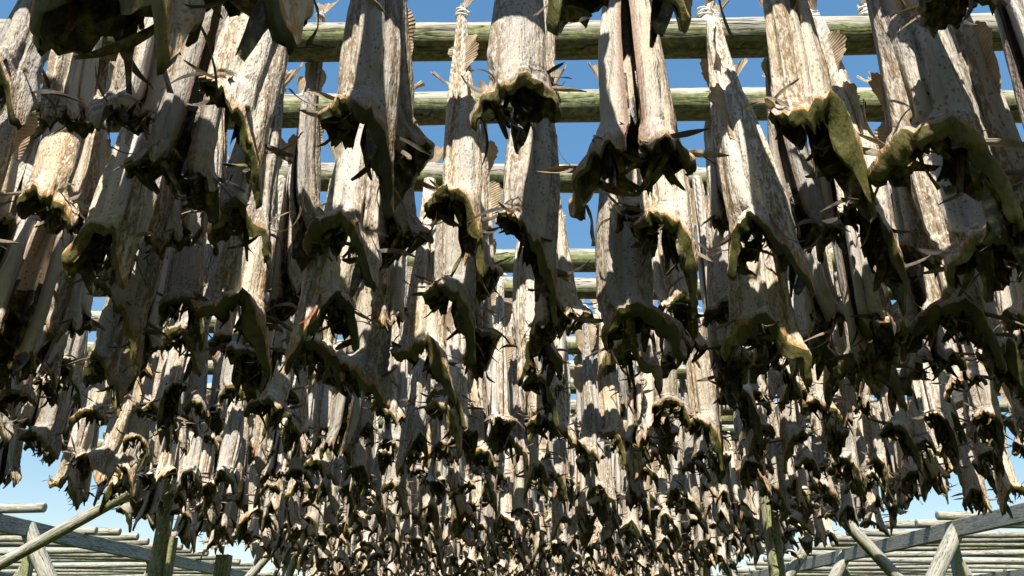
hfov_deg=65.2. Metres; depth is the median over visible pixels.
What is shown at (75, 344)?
dried cod
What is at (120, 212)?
dried cod
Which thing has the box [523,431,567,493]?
dried cod
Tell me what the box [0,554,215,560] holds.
bare pole
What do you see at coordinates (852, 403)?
dried cod
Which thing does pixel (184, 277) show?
dried cod
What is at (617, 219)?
dried cod
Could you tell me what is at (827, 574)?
bare pole
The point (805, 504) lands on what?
dried cod
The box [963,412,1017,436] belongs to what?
dried cod
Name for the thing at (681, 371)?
drying pole
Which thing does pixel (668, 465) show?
dried cod
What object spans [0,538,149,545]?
bare pole
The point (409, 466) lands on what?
dried cod
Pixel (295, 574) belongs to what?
bare pole
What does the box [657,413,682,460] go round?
dried cod
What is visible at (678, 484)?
dried cod
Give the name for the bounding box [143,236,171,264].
dried cod
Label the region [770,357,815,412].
dried cod
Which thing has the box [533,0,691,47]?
dried cod
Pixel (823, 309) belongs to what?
dried cod
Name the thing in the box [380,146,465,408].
dried cod
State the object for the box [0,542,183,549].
bare pole
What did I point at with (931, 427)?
dried cod
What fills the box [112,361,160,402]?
dried cod
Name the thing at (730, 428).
drying pole
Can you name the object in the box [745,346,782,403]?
dried cod
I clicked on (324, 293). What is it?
dried cod
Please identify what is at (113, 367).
dried cod
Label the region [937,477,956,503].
dried cod
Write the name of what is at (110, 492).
dried cod
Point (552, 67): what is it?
dried cod
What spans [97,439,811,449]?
drying pole
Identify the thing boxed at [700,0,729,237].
dried cod
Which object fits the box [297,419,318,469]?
dried cod
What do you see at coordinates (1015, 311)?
dried cod
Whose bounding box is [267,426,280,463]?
dried cod
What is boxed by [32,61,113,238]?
dried cod
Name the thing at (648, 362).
dried cod
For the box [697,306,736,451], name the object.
dried cod
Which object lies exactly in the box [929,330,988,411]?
dried cod
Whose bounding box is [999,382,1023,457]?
dried cod
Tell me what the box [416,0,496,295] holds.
dried cod
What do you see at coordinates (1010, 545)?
bare pole
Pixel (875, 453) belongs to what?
dried cod
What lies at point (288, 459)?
drying pole
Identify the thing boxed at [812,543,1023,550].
bare pole
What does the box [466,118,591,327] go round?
dried cod
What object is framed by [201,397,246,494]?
dried cod
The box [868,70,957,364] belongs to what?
dried cod
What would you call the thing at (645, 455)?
dried cod
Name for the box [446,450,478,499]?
dried cod
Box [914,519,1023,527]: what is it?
bare pole
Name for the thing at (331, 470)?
dried cod
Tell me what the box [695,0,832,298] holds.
dried cod
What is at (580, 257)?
drying pole
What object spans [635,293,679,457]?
dried cod
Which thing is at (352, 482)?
dried cod
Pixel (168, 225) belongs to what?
dried cod
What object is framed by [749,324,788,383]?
dried cod
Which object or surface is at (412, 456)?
dried cod
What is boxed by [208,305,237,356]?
dried cod
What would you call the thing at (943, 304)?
dried cod
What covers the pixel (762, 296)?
dried cod
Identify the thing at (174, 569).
bare pole
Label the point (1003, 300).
dried cod
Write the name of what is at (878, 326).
dried cod
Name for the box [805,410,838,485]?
dried cod
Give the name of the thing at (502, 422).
dried cod
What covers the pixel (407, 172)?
dried cod
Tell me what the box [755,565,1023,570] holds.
bare pole
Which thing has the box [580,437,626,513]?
dried cod
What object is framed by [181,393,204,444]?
dried cod
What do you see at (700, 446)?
dried cod
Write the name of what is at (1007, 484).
dried cod
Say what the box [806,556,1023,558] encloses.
bare pole
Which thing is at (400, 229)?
dried cod
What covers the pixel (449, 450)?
dried cod
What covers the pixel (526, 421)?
dried cod
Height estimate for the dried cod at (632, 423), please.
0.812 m
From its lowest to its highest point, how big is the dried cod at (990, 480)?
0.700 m
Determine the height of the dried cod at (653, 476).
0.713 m
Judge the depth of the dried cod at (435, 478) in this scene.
4.17 m
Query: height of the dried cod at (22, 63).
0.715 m
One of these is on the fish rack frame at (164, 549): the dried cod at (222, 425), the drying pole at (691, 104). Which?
the drying pole at (691, 104)
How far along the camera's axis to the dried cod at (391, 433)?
3.52 m
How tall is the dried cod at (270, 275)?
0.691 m
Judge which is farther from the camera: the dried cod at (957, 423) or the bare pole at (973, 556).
the bare pole at (973, 556)
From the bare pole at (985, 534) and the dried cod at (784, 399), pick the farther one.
the bare pole at (985, 534)
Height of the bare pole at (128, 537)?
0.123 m
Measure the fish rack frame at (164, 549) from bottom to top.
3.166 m
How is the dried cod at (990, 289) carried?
hanging from the drying pole at (433, 41)
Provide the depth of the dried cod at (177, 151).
1.37 m
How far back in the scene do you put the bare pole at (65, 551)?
12.82 m
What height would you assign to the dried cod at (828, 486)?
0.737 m
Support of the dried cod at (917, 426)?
hanging from the drying pole at (573, 348)
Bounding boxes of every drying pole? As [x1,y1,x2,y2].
[0,13,1002,61]
[31,87,1021,134]
[77,399,1008,415]
[85,360,949,379]
[86,336,593,360]
[91,311,703,334]
[93,277,993,299]
[97,249,836,277]
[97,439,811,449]
[103,416,809,428]
[103,424,852,441]
[206,378,1000,398]
[226,162,706,194]
[287,448,514,461]
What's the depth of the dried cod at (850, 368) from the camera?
2.08 m
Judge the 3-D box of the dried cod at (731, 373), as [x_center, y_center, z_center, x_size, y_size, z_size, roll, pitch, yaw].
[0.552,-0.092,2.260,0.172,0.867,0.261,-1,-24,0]
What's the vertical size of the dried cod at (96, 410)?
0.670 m
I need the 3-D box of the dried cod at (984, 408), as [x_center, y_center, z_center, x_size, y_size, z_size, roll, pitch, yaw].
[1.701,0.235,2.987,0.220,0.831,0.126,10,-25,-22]
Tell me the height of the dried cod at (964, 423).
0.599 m
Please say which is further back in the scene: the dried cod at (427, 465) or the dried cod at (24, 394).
the dried cod at (427, 465)
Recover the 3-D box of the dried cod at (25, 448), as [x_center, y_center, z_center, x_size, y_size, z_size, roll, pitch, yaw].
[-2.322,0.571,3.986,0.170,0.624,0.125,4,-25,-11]
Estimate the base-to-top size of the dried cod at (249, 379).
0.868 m
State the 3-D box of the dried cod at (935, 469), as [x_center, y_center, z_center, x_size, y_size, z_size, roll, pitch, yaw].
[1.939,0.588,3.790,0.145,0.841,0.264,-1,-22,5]
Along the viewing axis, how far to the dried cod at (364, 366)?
2.06 m
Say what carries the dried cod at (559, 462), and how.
hanging from the drying pole at (573, 390)
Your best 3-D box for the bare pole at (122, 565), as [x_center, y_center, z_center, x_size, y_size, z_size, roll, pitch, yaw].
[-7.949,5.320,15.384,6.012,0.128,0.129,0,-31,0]
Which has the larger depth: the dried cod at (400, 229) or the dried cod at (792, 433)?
the dried cod at (792, 433)
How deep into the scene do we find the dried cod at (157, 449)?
4.34 m
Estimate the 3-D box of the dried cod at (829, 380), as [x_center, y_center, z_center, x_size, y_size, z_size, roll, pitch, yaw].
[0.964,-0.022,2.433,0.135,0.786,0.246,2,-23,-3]
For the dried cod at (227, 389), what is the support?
hanging from the drying pole at (586, 288)
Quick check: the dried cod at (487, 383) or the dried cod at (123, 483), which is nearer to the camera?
the dried cod at (487, 383)
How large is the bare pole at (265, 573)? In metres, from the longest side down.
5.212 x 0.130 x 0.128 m
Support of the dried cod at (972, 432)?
hanging from the drying pole at (586, 288)
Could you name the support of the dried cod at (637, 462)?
hanging from the drying pole at (573, 348)
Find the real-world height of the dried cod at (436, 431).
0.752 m
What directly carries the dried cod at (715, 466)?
hanging from the drying pole at (573, 348)
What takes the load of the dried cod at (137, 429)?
hanging from the drying pole at (95, 316)
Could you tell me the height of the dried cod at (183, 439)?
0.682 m
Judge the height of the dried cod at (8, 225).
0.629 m
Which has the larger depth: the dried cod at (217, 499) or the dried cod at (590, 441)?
the dried cod at (217, 499)
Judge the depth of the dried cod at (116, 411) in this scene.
2.87 m
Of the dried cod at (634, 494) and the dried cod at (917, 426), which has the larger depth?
the dried cod at (634, 494)
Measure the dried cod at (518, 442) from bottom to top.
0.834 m
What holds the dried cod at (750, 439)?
hanging from the drying pole at (95, 316)
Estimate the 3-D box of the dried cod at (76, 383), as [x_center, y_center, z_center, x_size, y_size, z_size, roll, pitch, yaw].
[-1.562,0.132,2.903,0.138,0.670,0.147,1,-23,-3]
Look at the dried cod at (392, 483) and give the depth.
4.12 m
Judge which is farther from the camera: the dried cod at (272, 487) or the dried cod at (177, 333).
the dried cod at (272, 487)
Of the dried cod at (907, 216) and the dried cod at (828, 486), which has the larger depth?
the dried cod at (828, 486)
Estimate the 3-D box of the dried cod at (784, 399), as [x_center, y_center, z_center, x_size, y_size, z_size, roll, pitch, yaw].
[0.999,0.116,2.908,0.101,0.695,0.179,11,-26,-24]
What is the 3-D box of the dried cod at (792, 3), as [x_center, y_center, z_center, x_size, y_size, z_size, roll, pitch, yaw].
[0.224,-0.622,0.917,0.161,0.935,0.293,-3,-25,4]
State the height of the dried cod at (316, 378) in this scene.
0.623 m
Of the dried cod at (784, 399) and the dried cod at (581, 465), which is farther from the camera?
the dried cod at (581, 465)
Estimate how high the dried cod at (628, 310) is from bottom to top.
0.931 m
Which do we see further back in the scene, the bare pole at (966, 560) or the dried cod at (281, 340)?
the bare pole at (966, 560)
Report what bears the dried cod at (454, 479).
hanging from the drying pole at (573, 390)
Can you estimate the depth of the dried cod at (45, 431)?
3.17 m
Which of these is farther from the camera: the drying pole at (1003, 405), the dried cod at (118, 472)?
the drying pole at (1003, 405)
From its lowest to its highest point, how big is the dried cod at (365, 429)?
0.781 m
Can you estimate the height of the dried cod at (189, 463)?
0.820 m
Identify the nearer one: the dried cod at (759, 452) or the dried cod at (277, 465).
the dried cod at (759, 452)
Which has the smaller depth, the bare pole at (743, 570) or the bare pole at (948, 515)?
the bare pole at (948, 515)
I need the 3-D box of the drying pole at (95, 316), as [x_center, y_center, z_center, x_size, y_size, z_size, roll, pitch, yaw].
[-0.018,0.140,3.465,5.912,0.131,0.102,0,-23,0]
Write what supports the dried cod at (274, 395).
hanging from the drying pole at (580, 257)
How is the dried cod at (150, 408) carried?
hanging from the drying pole at (586, 288)
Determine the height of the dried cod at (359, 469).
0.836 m
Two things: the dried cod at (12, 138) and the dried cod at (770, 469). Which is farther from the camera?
the dried cod at (770, 469)
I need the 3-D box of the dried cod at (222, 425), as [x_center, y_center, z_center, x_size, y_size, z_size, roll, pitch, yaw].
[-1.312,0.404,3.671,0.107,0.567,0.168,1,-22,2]
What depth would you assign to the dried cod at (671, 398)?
2.81 m
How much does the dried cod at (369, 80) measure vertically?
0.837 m
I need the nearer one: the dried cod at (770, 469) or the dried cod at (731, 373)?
the dried cod at (731, 373)
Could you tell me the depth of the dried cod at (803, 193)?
1.72 m
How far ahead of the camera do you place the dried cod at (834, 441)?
3.20 m
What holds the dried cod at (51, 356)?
hanging from the drying pole at (435, 171)
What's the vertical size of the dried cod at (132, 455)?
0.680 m
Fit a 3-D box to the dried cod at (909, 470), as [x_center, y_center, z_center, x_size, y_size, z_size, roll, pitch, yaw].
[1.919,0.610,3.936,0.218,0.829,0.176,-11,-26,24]
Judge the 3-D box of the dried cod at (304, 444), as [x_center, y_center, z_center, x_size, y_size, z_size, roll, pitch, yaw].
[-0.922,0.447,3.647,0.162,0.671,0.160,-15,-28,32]
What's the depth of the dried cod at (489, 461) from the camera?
3.34 m
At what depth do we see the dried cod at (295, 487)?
4.46 m
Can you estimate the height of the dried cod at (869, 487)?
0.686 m
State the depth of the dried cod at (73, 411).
3.94 m
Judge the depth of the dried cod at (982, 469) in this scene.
3.98 m
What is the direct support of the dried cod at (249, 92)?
hanging from the drying pole
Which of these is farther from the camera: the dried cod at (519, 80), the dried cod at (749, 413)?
the dried cod at (749, 413)
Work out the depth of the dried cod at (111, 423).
3.88 m
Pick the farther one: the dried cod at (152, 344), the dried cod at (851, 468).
the dried cod at (851, 468)
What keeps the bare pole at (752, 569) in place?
on the bare rack frame at (949, 535)
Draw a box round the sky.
[0,0,1023,575]
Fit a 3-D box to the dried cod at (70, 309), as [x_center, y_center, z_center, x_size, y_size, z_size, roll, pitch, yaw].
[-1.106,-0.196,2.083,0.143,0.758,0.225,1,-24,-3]
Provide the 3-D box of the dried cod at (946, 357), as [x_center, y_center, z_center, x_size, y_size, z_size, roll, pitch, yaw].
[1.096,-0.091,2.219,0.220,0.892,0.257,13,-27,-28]
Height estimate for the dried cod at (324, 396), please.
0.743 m
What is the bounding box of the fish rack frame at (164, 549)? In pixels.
[0,301,962,575]
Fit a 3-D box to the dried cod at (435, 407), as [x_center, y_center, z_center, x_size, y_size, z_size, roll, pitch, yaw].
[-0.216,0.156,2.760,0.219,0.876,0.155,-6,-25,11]
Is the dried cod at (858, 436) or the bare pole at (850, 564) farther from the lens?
the bare pole at (850, 564)
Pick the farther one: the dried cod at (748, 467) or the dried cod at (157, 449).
the dried cod at (157, 449)
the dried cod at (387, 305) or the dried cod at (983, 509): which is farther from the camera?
the dried cod at (983, 509)
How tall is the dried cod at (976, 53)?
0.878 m
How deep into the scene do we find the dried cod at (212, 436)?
4.02 m
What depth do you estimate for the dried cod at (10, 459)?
3.67 m
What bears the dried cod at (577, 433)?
hanging from the drying pole at (681, 371)
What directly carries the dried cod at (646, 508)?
hanging from the drying pole at (1003, 405)
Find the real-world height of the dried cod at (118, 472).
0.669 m
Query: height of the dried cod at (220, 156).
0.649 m
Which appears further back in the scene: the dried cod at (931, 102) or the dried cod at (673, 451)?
the dried cod at (673, 451)
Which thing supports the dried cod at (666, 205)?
hanging from the drying pole at (433, 41)
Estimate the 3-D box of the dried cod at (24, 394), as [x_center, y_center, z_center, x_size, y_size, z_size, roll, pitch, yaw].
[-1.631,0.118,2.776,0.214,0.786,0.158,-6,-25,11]
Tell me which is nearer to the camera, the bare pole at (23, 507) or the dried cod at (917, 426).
the dried cod at (917, 426)
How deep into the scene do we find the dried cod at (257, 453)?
3.48 m
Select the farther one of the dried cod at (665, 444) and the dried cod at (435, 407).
the dried cod at (665, 444)
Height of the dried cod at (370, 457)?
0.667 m
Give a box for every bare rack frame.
[0,514,262,575]
[740,502,1023,575]
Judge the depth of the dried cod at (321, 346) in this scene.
2.08 m
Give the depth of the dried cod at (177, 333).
2.12 m
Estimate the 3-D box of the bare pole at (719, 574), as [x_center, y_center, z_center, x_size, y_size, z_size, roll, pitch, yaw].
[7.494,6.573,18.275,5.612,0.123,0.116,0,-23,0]
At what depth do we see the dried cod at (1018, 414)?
2.65 m
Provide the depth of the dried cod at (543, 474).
3.65 m
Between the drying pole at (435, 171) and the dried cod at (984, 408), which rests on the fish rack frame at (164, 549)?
the drying pole at (435, 171)
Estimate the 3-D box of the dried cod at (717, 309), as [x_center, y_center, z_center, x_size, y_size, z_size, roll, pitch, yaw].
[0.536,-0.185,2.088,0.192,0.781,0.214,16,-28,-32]
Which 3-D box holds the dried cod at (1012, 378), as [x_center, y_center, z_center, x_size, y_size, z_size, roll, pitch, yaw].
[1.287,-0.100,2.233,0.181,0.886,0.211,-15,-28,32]
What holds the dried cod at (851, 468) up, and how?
hanging from the drying pole at (573, 348)
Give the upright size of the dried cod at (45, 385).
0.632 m
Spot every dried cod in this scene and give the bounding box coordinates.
[0,0,82,130]
[0,36,102,248]
[0,61,115,383]
[0,64,44,250]
[0,74,43,249]
[0,84,41,269]
[0,350,42,396]
[0,368,49,418]
[0,401,24,488]
[0,405,21,450]
[8,403,30,422]
[13,364,45,432]
[13,385,71,459]
[16,322,81,390]
[23,441,48,463]
[29,0,227,96]
[31,40,107,138]
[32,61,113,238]
[32,374,61,408]
[35,450,55,466]
[39,133,111,348]
[40,307,91,386]
[44,447,88,510]
[48,331,93,413]
[56,296,148,410]
[61,63,173,293]
[61,435,68,452]
[62,351,94,483]
[62,400,77,449]
[64,238,170,378]
[66,382,113,431]
[67,422,97,510]
[68,421,100,501]
[85,17,164,146]
[88,387,133,489]
[91,399,926,575]
[91,407,124,462]
[94,454,128,513]
[103,379,133,418]
[111,5,245,223]
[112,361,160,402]
[112,462,123,480]
[113,459,148,504]
[116,376,156,471]
[119,459,145,502]
[125,247,169,394]
[125,419,156,469]
[129,315,169,419]
[131,318,188,452]
[143,175,202,258]
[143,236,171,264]
[145,308,198,444]
[146,439,177,485]
[151,392,194,438]
[151,435,164,470]
[155,212,215,357]
[161,12,303,209]
[161,155,229,381]
[165,410,211,498]
[171,108,227,262]
[171,418,190,461]
[179,62,302,378]
[181,78,303,268]
[181,360,218,429]
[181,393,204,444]
[187,481,218,517]
[194,351,223,432]
[197,393,223,508]
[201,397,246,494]
[203,356,246,409]
[203,375,221,455]
[204,0,384,61]
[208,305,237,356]
[209,151,287,404]
[209,402,232,518]
[210,399,227,437]
[214,413,226,486]
[217,418,252,493]
[233,70,294,316]
[233,355,302,447]
[245,412,270,476]
[245,457,281,510]
[256,376,295,494]
[258,311,308,444]
[259,314,294,396]
[264,74,305,330]
[266,236,376,374]
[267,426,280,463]
[270,143,346,385]
[278,442,319,498]
[278,454,312,507]
[281,366,315,457]
[285,421,312,457]
[289,0,338,275]
[289,0,431,218]
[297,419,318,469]
[299,339,346,485]
[302,123,416,297]
[306,369,340,453]
[312,334,337,387]
[313,296,364,466]
[313,475,345,516]
[322,280,398,409]
[338,470,366,517]
[340,473,367,511]
[341,437,368,499]
[342,438,376,492]
[345,392,380,457]
[360,395,416,427]
[363,248,415,429]
[366,414,375,488]
[367,80,424,338]
[368,420,394,520]
[374,417,407,476]
[375,0,434,214]
[377,419,394,475]
[378,0,442,271]
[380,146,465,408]
[380,374,419,513]
[387,349,435,477]
[403,71,499,366]
[405,361,421,464]
[406,454,436,477]
[407,461,429,492]
[411,301,479,458]
[413,455,431,468]
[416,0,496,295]
[419,452,446,500]
[421,379,455,470]
[426,305,484,434]
[437,447,461,474]
[444,369,478,464]
[444,432,454,459]
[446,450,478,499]
[446,458,466,494]
[455,238,510,382]
[460,454,508,514]
[461,0,586,165]
[461,377,503,481]
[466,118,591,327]
[475,80,514,305]
[475,360,512,466]
[482,298,541,471]
[483,273,525,456]
[497,452,511,495]
[499,239,573,386]
[504,298,527,438]
[509,0,571,153]
[513,376,539,468]
[513,428,562,500]
[514,355,572,436]
[514,388,557,442]
[518,331,582,446]
[519,455,554,491]
[521,64,596,355]
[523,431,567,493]
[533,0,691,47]
[538,0,731,246]
[545,331,572,398]
[549,436,575,499]
[562,299,614,466]
[568,355,586,464]
[569,61,692,364]
[571,355,605,480]
[574,334,598,437]
[576,455,592,477]
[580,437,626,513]
[586,493,609,528]
[587,330,675,397]
[589,299,637,470]
[597,167,658,263]
[609,352,646,426]
[613,128,713,308]
[618,361,666,470]
[619,474,656,510]
[623,407,636,447]
[623,445,652,483]
[623,465,660,527]
[632,447,658,488]
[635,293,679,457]
[639,336,698,441]
[642,447,651,465]
[646,426,678,477]
[647,445,672,474]
[652,224,700,341]
[653,300,679,460]
[656,309,707,378]
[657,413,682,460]
[663,420,690,512]
[673,379,710,489]
[677,313,735,472]
[684,428,710,468]
[691,166,752,411]
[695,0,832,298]
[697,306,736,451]
[698,121,765,360]
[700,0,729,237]
[700,388,731,483]
[709,58,836,391]
[709,346,774,455]
[718,0,796,38]
[728,404,766,465]
[729,401,775,461]
[739,469,776,496]
[740,424,772,494]
[741,437,769,462]
[743,0,884,222]
[744,347,775,421]
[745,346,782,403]
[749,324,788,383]
[756,451,777,478]
[757,396,801,517]
[758,0,850,272]
[762,73,909,399]
[766,369,818,473]
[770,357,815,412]
[772,266,838,380]
[773,369,816,415]
[773,402,811,513]
[786,457,808,519]
[791,428,824,484]
[792,365,844,434]
[797,403,815,446]
[802,124,845,369]
[803,469,844,502]
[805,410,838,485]
[807,0,931,316]
[808,0,858,268]
[813,238,858,411]
[813,395,849,462]
[820,455,872,488]
[822,390,869,501]
[829,243,864,395]
[831,321,919,415]
[833,391,874,420]
[834,272,882,435]
[853,410,894,503]
[854,452,877,495]
[856,0,1017,301]
[856,75,1023,379]
[861,391,894,493]
[863,0,1023,237]
[868,70,944,281]
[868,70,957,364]
[870,385,929,477]
[878,401,899,443]
[889,0,1008,38]
[889,410,940,494]
[893,450,919,500]
[896,325,980,410]
[907,380,948,468]
[909,443,950,504]
[911,363,972,473]
[917,411,933,429]
[923,371,966,446]
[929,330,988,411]
[936,456,967,475]
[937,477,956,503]
[941,478,951,492]
[947,7,1023,271]
[951,407,986,519]
[953,408,999,513]
[956,270,1023,407]
[960,403,966,430]
[961,409,993,479]
[962,344,1013,463]
[962,381,1007,446]
[962,389,1004,481]
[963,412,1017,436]
[969,259,1023,302]
[986,431,1008,494]
[988,268,1023,332]
[989,446,1023,518]
[993,285,1023,392]
[994,0,1023,185]
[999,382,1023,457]
[1002,391,1023,442]
[1004,399,1023,449]
[1007,403,1021,459]
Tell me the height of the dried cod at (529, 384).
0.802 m
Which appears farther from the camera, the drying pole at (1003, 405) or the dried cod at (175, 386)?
the drying pole at (1003, 405)
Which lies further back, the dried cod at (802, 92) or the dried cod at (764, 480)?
the dried cod at (764, 480)
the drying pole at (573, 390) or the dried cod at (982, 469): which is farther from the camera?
the drying pole at (573, 390)
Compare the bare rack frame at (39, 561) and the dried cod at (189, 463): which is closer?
the dried cod at (189, 463)
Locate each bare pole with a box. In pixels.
[0,503,46,513]
[0,526,97,534]
[0,527,121,535]
[0,533,138,541]
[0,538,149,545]
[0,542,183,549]
[0,547,192,554]
[0,550,208,557]
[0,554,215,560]
[1,569,259,573]
[3,567,251,570]
[6,561,253,567]
[13,559,240,564]
[36,573,296,575]
[56,571,279,575]
[717,573,945,575]
[721,568,1006,573]
[722,573,952,575]
[746,560,1023,566]
[749,567,1002,572]
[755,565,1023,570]
[763,556,1023,563]
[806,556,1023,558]
[808,550,1023,557]
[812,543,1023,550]
[830,541,1023,547]
[833,534,1023,542]
[834,542,1023,545]
[845,528,1023,537]
[883,520,1023,528]
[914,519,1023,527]
[935,511,981,520]
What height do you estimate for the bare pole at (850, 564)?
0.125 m
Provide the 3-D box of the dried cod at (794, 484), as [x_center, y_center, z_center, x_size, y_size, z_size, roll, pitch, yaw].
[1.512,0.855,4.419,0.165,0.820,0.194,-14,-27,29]
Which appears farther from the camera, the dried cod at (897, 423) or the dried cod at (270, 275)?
the dried cod at (897, 423)
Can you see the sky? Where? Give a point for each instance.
(574, 140)
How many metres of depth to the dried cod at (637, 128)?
1.15 m
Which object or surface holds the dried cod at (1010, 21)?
hanging from the drying pole
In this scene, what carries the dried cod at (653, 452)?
hanging from the drying pole at (681, 371)
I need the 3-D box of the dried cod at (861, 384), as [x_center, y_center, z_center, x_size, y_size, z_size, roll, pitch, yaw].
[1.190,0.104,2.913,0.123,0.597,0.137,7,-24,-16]
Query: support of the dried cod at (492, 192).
hanging from the drying pole at (691, 104)
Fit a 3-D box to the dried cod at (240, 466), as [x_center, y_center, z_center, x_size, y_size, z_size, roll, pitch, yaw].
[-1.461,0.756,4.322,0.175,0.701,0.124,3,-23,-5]
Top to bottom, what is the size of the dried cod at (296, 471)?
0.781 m
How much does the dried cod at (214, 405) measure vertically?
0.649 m
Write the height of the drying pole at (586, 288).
0.121 m
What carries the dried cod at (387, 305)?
hanging from the drying pole at (691, 104)
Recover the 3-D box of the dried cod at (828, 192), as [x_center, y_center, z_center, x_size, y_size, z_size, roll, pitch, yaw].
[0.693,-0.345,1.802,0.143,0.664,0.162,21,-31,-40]
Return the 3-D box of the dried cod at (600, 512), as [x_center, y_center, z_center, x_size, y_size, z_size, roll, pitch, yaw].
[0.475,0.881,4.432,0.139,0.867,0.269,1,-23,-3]
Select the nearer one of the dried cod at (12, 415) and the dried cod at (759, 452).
the dried cod at (12, 415)
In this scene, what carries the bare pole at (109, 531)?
on the bare rack frame at (39, 561)
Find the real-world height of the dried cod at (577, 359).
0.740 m
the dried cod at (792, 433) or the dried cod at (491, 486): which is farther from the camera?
the dried cod at (491, 486)
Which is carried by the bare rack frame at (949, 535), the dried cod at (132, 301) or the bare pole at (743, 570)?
the bare pole at (743, 570)
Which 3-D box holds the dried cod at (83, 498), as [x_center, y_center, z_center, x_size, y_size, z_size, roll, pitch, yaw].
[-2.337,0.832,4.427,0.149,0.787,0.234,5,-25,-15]
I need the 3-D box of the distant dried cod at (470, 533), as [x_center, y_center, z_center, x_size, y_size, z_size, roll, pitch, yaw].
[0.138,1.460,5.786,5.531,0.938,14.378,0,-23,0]
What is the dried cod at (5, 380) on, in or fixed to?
hanging from the drying pole at (435, 171)
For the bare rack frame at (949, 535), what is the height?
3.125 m
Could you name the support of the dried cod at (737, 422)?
hanging from the drying pole at (681, 371)
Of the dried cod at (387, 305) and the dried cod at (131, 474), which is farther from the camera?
the dried cod at (131, 474)
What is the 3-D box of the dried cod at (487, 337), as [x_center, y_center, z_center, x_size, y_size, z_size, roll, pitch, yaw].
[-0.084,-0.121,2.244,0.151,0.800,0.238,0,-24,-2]
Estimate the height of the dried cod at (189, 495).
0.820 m
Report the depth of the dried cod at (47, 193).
1.56 m
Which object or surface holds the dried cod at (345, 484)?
hanging from the drying pole at (573, 390)
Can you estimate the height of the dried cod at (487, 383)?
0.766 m
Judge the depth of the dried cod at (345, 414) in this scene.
3.01 m
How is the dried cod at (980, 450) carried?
hanging from the drying pole at (573, 348)
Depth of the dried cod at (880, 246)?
1.52 m
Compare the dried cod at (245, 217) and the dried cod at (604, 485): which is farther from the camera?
the dried cod at (604, 485)
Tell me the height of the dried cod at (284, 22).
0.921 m
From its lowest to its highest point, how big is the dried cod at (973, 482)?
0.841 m
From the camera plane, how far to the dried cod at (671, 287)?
1.96 m
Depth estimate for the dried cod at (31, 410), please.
3.35 m
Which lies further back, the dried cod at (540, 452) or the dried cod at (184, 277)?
the dried cod at (540, 452)
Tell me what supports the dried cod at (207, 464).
hanging from the drying pole at (573, 390)
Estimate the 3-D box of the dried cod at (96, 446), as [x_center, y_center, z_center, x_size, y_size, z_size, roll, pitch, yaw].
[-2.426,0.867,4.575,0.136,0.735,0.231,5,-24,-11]
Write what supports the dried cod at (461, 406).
hanging from the drying pole at (580, 257)
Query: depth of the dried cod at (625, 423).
3.52 m
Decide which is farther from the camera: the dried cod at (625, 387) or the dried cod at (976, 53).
the dried cod at (625, 387)
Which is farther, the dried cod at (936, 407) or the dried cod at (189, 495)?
the dried cod at (189, 495)
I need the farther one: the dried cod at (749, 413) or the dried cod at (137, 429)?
the dried cod at (137, 429)
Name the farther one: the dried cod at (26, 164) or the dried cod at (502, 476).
the dried cod at (502, 476)
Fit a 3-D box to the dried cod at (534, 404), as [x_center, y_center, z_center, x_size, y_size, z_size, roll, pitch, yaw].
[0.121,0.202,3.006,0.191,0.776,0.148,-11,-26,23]
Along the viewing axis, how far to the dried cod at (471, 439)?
3.20 m
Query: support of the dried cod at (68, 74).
hanging from the drying pole
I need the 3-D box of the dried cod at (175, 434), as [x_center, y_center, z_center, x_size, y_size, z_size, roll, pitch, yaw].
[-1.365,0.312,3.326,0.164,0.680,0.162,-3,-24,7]
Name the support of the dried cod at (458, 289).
hanging from the drying pole at (691, 104)
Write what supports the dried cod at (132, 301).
hanging from the drying pole at (691, 104)
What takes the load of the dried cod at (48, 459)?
hanging from the drying pole at (681, 371)
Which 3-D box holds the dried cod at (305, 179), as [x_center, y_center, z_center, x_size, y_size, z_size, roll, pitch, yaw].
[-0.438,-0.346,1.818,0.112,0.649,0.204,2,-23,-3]
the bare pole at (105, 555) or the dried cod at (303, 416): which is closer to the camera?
the dried cod at (303, 416)
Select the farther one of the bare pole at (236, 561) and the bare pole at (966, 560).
the bare pole at (236, 561)
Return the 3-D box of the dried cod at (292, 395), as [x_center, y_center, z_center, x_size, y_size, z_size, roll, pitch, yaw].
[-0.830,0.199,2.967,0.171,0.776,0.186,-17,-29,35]
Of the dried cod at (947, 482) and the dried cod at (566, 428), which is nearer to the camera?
the dried cod at (566, 428)
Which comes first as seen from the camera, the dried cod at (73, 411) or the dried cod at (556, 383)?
the dried cod at (556, 383)
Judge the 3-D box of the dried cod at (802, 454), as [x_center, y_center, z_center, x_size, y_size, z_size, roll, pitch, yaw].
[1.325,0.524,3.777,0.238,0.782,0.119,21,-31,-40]
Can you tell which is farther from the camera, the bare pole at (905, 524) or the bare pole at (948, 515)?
the bare pole at (905, 524)
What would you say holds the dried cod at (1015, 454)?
hanging from the drying pole at (681, 371)
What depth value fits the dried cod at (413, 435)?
3.17 m
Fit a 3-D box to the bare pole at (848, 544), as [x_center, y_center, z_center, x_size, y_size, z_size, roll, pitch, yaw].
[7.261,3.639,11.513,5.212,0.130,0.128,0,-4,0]
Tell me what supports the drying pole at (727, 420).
on the fish rack frame at (164, 549)
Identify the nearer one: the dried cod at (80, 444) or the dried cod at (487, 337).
the dried cod at (487, 337)
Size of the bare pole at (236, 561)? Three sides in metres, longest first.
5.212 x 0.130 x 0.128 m
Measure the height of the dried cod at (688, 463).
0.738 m
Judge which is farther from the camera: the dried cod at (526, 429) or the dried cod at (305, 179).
the dried cod at (526, 429)
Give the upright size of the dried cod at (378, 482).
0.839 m
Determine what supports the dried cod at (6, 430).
hanging from the drying pole at (580, 257)
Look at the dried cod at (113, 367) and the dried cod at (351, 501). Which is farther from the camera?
the dried cod at (351, 501)
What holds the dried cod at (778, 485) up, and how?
hanging from the drying pole at (573, 390)

